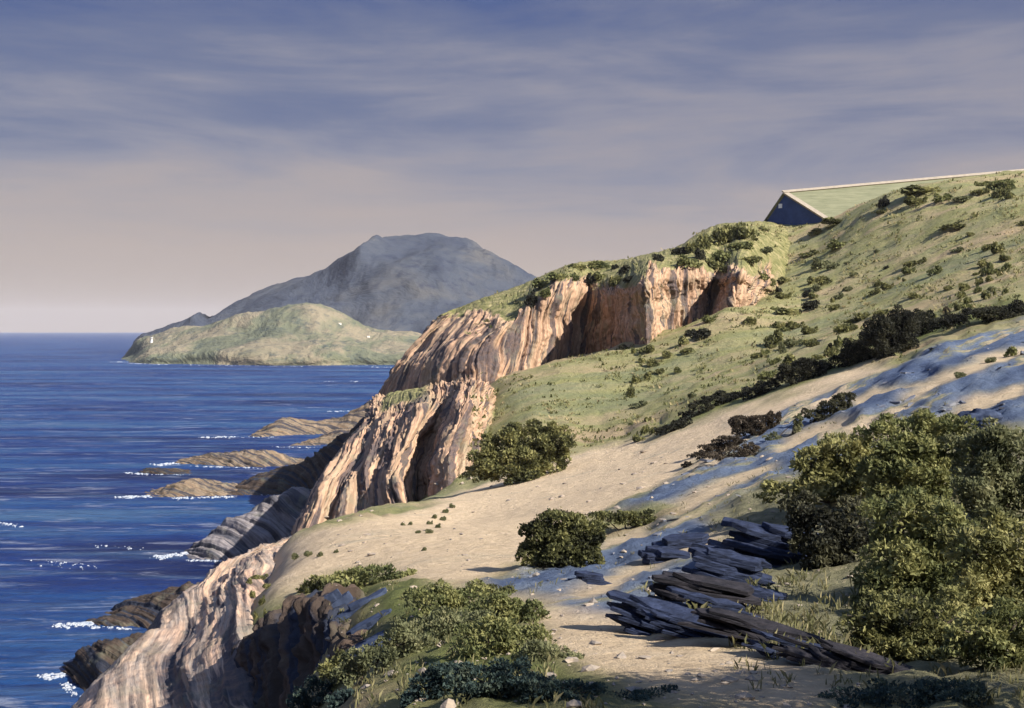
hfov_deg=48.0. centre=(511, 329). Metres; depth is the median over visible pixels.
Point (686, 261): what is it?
shrub
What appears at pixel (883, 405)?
slate chips
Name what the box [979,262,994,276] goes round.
shrub
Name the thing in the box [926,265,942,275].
shrub
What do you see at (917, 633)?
thicket shrub
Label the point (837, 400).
brown shrub
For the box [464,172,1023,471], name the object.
grass tussocks
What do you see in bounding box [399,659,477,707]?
cushion shrub
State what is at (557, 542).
bush
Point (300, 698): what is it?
cushion shrub
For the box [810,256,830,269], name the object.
shrub
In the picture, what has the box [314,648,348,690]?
cushion shrub
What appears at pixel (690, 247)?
shrub
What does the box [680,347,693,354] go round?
shrub
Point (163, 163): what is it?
sky
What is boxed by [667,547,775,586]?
slate ledge
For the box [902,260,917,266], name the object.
shrub
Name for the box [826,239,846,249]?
shrub
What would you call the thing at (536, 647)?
cushion shrub
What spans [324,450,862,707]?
pebbles
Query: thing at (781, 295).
shrub
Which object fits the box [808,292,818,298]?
shrub
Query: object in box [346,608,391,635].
blue stone
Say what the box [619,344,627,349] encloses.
shrub
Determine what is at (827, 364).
hedge shrub
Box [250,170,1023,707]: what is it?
hillside
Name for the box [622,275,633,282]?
shrub
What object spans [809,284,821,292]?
shrub
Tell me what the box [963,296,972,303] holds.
shrub
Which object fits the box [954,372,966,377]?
shrub
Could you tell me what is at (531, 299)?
shrub
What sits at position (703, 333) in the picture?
shrub
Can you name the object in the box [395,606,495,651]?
cushion shrub
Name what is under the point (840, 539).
thicket shrub
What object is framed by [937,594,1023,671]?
thicket shrub
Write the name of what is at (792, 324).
shrub
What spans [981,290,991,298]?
shrub
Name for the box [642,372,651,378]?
shrub
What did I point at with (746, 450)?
brown shrub
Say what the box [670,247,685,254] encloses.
shrub
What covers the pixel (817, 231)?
shrub
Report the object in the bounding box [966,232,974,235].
shrub
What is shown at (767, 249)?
shrub
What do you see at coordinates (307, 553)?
sand tuft
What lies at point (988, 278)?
shrub
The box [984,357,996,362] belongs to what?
shrub
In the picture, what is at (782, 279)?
shrub
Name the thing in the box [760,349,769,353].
shrub
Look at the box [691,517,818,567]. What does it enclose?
slate ledge
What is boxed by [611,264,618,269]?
shrub
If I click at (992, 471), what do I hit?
thicket shrub
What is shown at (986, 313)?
hedge shrub
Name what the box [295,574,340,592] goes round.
cushion shrub
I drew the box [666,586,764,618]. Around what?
slate ledge
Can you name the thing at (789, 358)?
shrub
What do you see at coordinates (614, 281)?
shrub
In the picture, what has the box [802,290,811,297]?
shrub
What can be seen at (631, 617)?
slate ledge
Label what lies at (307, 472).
shore rock
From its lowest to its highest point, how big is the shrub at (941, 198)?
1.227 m
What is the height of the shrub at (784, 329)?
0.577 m
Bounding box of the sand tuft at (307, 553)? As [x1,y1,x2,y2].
[303,551,312,556]
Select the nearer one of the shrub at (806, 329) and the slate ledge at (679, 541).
the slate ledge at (679, 541)
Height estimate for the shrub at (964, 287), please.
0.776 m
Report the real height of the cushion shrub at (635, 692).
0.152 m
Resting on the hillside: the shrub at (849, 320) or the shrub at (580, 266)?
the shrub at (849, 320)
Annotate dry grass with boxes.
[327,388,1023,707]
[641,567,903,672]
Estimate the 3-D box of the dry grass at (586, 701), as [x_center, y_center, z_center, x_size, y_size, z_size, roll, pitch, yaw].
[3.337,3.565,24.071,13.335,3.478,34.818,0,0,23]
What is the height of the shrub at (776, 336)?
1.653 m
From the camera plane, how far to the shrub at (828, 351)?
71.32 m
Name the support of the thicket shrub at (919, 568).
on the hillside
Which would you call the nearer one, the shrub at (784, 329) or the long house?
the shrub at (784, 329)
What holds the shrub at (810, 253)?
on the hillside
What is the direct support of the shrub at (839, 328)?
on the hillside
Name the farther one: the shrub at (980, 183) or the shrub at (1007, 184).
the shrub at (980, 183)
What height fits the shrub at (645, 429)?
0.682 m
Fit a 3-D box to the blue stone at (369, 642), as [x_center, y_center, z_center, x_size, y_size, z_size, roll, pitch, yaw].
[-1.284,3.405,12.816,0.735,0.303,0.247,0,0,-17]
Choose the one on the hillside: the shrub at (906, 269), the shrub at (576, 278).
the shrub at (906, 269)
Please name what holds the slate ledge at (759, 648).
on the hillside
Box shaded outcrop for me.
[231,583,368,707]
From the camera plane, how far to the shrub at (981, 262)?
93.35 m
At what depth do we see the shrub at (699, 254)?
119.79 m
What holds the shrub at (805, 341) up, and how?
on the hillside
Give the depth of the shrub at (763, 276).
118.30 m
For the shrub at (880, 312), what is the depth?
90.11 m
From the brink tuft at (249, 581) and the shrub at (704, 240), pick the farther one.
the shrub at (704, 240)
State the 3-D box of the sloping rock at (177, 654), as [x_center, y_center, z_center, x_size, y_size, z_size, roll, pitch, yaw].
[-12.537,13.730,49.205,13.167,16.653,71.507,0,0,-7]
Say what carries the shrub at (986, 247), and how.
on the hillside
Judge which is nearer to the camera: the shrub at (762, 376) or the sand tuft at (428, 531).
the sand tuft at (428, 531)
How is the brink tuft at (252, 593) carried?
on the sloping rock at (177, 654)
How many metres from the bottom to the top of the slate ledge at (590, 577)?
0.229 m
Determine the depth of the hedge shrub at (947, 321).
65.91 m
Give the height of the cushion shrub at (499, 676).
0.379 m
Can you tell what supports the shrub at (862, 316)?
on the hillside
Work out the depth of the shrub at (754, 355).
89.35 m
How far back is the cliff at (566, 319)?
114.68 m
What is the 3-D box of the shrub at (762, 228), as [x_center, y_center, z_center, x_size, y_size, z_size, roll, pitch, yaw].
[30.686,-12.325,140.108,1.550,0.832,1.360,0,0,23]
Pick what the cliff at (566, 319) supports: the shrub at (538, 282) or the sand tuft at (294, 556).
the shrub at (538, 282)
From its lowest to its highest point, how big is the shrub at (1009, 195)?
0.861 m
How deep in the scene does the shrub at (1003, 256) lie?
92.92 m
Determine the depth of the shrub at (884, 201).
132.00 m
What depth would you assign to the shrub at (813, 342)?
82.63 m
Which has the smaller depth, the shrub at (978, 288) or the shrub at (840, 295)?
the shrub at (978, 288)
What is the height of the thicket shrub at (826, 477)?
1.397 m
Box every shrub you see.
[285,674,335,707]
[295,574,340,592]
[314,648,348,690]
[324,687,355,707]
[327,563,416,588]
[329,636,399,688]
[382,616,438,658]
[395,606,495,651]
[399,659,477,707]
[400,578,492,617]
[442,655,539,703]
[453,613,557,658]
[464,581,517,598]
[467,588,550,623]
[510,671,607,703]
[511,638,584,661]
[524,288,537,306]
[531,278,548,287]
[539,287,550,297]
[546,272,568,280]
[567,263,586,269]
[569,273,579,281]
[586,273,595,284]
[588,260,610,268]
[592,271,605,279]
[607,684,680,701]
[608,275,622,287]
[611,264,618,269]
[617,264,630,274]
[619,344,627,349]
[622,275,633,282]
[625,383,634,396]
[628,400,647,408]
[631,375,641,382]
[632,434,645,441]
[637,344,654,352]
[638,357,645,362]
[640,424,649,434]
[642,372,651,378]
[646,358,659,366]
[649,426,656,434]
[652,254,663,261]
[653,417,692,435]
[655,368,664,373]
[661,350,672,357]
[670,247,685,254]
[673,367,682,372]
[676,254,702,268]
[678,337,689,345]
[678,396,714,419]
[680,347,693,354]
[680,435,746,467]
[684,241,700,252]
[684,329,696,335]
[687,391,697,397]
[689,327,710,338]
[694,247,706,259]
[695,233,710,250]
[700,441,760,460]
[701,386,749,405]
[702,315,716,322]
[705,256,724,269]
[709,226,732,244]
[711,249,731,262]
[719,262,730,272]
[720,224,732,238]
[725,241,754,249]
[727,410,781,436]
[732,221,760,240]
[738,256,762,262]
[741,377,783,400]
[742,316,754,323]
[749,352,762,359]
[753,431,876,505]
[757,270,769,280]
[757,370,775,380]
[758,226,769,231]
[760,246,772,252]
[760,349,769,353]
[762,413,804,440]
[763,328,783,346]
[766,357,781,364]
[767,344,776,348]
[770,278,776,286]
[772,321,785,328]
[774,292,791,298]
[774,307,800,314]
[774,357,826,385]
[775,285,782,292]
[778,276,791,282]
[778,342,787,353]
[778,489,899,569]
[779,326,791,331]
[780,353,795,364]
[784,338,802,346]
[785,320,804,329]
[798,250,817,257]
[800,325,817,333]
[801,299,819,310]
[801,391,857,422]
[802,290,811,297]
[802,339,817,343]
[803,338,819,346]
[807,228,821,235]
[807,276,814,283]
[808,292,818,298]
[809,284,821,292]
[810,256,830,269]
[811,355,825,359]
[814,275,831,284]
[814,354,845,372]
[817,676,990,707]
[820,217,842,224]
[823,345,838,356]
[825,263,840,269]
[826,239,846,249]
[828,304,839,311]
[832,292,844,299]
[832,323,853,334]
[833,334,843,347]
[834,584,977,662]
[838,328,874,366]
[841,286,852,291]
[845,318,859,322]
[849,408,981,501]
[849,484,987,608]
[853,311,870,321]
[860,304,921,359]
[868,287,880,294]
[872,280,881,286]
[872,309,890,316]
[874,209,886,213]
[876,195,889,207]
[880,282,894,289]
[900,184,942,195]
[901,266,915,273]
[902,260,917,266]
[903,195,927,205]
[907,293,920,298]
[913,307,934,335]
[917,257,926,263]
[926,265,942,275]
[929,311,968,329]
[931,192,952,202]
[933,506,1023,620]
[934,222,965,229]
[936,416,1023,525]
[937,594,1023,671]
[943,285,953,289]
[949,246,963,251]
[951,195,972,201]
[954,299,1023,322]
[954,301,960,310]
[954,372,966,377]
[957,291,965,298]
[958,283,970,290]
[960,303,973,308]
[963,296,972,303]
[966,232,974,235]
[970,188,991,194]
[973,284,981,293]
[974,181,990,185]
[974,277,983,284]
[977,259,987,266]
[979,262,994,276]
[981,244,990,251]
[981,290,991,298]
[984,177,1016,189]
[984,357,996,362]
[985,275,993,281]
[986,286,996,292]
[987,268,999,273]
[988,185,1010,197]
[990,241,1005,253]
[996,269,1002,275]
[999,253,1011,260]
[1001,262,1011,270]
[1001,288,1008,294]
[1003,180,1015,189]
[1003,192,1016,199]
[1003,346,1017,356]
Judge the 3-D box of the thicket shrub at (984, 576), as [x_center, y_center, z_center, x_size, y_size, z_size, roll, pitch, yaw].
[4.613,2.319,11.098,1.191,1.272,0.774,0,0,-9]
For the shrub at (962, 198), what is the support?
on the hillside
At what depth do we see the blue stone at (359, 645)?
13.65 m
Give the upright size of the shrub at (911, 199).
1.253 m
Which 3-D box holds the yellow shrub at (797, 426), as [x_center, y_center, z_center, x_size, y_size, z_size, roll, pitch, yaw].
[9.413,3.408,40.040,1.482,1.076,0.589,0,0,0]
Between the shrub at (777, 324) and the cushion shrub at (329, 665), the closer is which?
the cushion shrub at (329, 665)
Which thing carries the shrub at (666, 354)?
on the hillside
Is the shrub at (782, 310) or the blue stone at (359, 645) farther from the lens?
the shrub at (782, 310)
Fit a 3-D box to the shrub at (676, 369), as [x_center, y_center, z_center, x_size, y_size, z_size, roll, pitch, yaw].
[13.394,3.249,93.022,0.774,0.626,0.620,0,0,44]
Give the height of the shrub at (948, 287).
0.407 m
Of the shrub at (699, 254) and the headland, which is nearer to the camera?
the shrub at (699, 254)
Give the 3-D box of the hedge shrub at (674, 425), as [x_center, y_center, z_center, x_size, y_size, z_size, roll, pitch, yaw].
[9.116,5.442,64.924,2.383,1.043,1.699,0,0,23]
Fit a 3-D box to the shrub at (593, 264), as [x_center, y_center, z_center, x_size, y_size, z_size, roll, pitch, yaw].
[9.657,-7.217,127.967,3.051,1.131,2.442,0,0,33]
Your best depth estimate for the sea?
169.74 m
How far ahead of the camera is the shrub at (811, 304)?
108.72 m
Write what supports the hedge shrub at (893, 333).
on the hillside
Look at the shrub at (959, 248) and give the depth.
105.95 m
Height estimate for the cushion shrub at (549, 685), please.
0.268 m
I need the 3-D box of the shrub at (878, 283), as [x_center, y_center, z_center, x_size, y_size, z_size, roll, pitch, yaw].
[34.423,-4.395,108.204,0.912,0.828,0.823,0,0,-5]
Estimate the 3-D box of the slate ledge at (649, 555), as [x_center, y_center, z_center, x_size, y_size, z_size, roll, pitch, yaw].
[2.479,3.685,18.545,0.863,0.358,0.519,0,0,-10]
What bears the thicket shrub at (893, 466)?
on the hillside
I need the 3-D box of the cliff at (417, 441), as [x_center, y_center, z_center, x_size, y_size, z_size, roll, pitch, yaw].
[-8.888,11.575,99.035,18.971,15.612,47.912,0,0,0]
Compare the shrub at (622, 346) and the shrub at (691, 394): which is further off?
the shrub at (622, 346)
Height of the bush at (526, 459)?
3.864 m
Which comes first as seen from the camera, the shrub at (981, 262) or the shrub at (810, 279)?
the shrub at (981, 262)
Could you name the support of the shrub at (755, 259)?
on the cliff at (566, 319)
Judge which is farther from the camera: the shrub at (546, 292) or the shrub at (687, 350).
the shrub at (546, 292)
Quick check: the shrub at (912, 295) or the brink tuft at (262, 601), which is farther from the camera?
the shrub at (912, 295)
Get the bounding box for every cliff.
[291,374,496,534]
[378,221,790,395]
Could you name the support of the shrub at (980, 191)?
on the hillside
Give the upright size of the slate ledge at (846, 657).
0.446 m
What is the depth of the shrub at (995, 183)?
124.00 m
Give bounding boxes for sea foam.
[0,363,391,695]
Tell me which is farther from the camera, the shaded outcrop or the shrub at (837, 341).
the shrub at (837, 341)
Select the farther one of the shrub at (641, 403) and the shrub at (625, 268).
the shrub at (625, 268)
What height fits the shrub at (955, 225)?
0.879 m
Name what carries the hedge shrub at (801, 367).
on the hillside
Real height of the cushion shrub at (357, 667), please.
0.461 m
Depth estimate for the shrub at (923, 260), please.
107.56 m
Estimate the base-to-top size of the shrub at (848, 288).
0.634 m
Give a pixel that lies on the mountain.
(418, 283)
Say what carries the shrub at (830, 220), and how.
on the hillside
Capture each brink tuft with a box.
[246,577,252,583]
[249,590,255,597]
[251,573,267,579]
[258,595,265,605]
[262,583,270,588]
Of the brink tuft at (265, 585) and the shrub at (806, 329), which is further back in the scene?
the shrub at (806, 329)
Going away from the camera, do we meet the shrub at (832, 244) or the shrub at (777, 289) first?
the shrub at (777, 289)
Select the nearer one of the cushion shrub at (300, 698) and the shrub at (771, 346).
the cushion shrub at (300, 698)
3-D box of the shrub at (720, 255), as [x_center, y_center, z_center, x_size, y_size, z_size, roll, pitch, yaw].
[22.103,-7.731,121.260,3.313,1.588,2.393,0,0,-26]
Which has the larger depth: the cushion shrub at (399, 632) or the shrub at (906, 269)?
the shrub at (906, 269)
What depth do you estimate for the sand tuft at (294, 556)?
31.47 m
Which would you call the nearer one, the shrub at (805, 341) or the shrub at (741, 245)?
the shrub at (805, 341)
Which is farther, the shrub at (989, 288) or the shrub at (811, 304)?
the shrub at (811, 304)
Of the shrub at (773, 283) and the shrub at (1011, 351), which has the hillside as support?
the shrub at (1011, 351)
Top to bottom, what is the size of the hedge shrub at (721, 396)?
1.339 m
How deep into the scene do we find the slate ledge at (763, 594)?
12.82 m
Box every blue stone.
[324,589,352,608]
[335,587,386,621]
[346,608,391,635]
[346,630,383,655]
[364,633,390,646]
[957,408,1002,427]
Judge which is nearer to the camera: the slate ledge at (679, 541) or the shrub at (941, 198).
the slate ledge at (679, 541)
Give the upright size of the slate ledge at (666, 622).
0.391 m
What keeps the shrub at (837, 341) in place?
on the hillside
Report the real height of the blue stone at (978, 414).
0.619 m
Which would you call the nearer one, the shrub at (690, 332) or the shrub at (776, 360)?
the shrub at (776, 360)
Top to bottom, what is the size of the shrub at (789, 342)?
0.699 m
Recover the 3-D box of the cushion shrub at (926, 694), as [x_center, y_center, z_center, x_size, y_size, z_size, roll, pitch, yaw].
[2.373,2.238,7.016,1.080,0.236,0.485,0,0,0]
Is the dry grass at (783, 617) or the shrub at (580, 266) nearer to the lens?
the dry grass at (783, 617)
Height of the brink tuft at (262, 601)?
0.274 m
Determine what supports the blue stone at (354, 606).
on the hillside
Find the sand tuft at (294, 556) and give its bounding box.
[291,553,299,559]
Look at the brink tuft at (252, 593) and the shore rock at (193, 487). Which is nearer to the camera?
the brink tuft at (252, 593)
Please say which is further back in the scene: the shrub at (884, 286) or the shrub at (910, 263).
the shrub at (910, 263)
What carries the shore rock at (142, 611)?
in the sea
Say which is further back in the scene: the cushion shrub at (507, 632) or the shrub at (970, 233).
the shrub at (970, 233)
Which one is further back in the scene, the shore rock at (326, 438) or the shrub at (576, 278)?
the shore rock at (326, 438)
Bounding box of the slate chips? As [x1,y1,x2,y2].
[521,338,1023,596]
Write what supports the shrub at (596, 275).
on the cliff at (566, 319)
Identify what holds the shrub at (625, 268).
on the cliff at (566, 319)
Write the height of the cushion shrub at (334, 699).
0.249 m
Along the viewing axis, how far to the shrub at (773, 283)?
121.28 m
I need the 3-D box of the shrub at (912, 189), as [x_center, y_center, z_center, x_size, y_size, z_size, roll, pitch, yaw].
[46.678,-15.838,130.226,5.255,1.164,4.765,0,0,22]
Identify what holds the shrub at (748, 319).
on the hillside
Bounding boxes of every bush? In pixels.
[458,418,575,485]
[514,506,606,567]
[588,508,656,530]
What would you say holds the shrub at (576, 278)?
on the cliff at (566, 319)
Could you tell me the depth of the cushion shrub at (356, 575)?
21.55 m
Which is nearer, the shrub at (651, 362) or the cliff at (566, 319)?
the shrub at (651, 362)
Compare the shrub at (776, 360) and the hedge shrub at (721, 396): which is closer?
the hedge shrub at (721, 396)
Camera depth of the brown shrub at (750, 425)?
45.51 m
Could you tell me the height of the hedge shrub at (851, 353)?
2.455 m
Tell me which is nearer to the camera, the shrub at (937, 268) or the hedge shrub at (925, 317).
the hedge shrub at (925, 317)
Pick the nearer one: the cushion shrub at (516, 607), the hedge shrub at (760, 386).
the cushion shrub at (516, 607)
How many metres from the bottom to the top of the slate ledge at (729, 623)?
0.569 m
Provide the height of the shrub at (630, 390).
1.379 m
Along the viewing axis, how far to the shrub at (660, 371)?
93.92 m
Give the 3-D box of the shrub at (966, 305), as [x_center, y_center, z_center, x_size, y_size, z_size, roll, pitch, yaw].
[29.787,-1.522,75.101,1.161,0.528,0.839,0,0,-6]
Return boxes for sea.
[0,333,394,707]
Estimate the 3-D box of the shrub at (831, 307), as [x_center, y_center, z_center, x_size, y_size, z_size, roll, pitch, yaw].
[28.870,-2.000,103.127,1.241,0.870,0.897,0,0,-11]
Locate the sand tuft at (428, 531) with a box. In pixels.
[425,529,433,533]
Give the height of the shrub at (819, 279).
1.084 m
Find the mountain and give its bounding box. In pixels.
[133,233,536,342]
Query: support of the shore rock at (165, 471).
in the sea
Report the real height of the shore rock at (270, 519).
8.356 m
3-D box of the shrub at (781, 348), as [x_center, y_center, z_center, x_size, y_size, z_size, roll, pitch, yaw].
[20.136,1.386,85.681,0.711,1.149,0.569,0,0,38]
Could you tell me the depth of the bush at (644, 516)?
26.02 m
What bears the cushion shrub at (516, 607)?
on the hillside
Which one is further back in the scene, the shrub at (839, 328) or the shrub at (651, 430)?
the shrub at (839, 328)
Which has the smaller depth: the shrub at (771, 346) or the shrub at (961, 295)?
the shrub at (961, 295)
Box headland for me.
[122,302,421,365]
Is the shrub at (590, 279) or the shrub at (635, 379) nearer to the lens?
the shrub at (635, 379)
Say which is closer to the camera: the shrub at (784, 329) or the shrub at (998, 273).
the shrub at (998, 273)
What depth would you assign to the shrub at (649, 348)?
101.20 m
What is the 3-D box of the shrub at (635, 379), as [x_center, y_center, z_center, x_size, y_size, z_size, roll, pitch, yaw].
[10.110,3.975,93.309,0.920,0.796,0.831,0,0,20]
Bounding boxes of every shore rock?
[60,632,143,690]
[86,581,194,628]
[139,467,190,474]
[145,478,260,496]
[175,449,303,467]
[184,487,311,559]
[226,417,364,495]
[250,401,368,436]
[290,426,353,445]
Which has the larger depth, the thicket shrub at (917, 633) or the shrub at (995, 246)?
the shrub at (995, 246)
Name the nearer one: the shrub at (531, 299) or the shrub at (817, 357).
the shrub at (817, 357)
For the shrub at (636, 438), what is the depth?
66.46 m
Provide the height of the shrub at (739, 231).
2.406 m
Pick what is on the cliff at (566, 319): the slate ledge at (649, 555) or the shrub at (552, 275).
the shrub at (552, 275)
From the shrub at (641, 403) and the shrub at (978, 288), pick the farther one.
the shrub at (641, 403)
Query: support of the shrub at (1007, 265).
on the hillside
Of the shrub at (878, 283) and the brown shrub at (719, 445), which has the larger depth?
the shrub at (878, 283)
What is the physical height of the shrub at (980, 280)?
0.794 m
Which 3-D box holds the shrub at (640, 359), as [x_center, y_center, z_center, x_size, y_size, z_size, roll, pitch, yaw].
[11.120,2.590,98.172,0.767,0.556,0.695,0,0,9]
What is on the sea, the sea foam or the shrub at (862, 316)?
the sea foam
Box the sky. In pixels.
[0,0,1023,332]
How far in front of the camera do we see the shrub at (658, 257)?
116.20 m
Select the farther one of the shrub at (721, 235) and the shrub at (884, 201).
the shrub at (884, 201)
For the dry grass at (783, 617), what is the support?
on the hillside
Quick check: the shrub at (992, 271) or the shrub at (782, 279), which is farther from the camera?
the shrub at (782, 279)
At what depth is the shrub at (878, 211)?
130.39 m
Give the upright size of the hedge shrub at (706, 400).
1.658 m
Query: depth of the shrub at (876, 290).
103.08 m
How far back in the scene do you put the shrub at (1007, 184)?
122.29 m
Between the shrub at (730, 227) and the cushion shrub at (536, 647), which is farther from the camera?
the shrub at (730, 227)
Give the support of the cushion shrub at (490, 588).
on the hillside
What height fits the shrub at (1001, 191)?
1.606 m
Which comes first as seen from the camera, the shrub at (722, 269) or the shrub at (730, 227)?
the shrub at (722, 269)
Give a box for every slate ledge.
[567,570,612,584]
[605,590,698,635]
[638,546,689,564]
[641,609,727,637]
[647,571,764,617]
[651,532,708,549]
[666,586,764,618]
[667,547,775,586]
[677,607,830,645]
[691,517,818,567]
[741,628,822,658]
[747,585,787,605]
[772,633,912,674]
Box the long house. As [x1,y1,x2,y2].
[764,169,1023,224]
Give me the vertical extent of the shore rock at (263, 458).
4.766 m
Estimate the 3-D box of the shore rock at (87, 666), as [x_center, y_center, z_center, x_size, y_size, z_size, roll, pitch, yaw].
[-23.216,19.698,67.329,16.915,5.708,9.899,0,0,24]
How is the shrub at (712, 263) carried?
on the cliff at (566, 319)
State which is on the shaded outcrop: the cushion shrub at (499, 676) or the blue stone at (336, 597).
the blue stone at (336, 597)
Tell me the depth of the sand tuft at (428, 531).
30.51 m
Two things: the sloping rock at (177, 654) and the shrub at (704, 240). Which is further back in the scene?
the shrub at (704, 240)
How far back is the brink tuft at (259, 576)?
31.94 m
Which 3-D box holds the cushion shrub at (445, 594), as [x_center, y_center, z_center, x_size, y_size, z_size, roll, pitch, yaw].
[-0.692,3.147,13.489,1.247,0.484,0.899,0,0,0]
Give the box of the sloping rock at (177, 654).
[71,535,291,707]
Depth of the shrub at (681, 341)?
100.37 m
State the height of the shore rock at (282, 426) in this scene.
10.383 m
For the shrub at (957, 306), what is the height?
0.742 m
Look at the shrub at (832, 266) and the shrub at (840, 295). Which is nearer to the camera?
the shrub at (840, 295)
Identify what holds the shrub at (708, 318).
on the hillside
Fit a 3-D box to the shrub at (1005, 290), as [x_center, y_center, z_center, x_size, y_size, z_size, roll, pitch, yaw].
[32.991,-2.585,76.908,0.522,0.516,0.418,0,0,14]
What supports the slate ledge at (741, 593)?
on the hillside

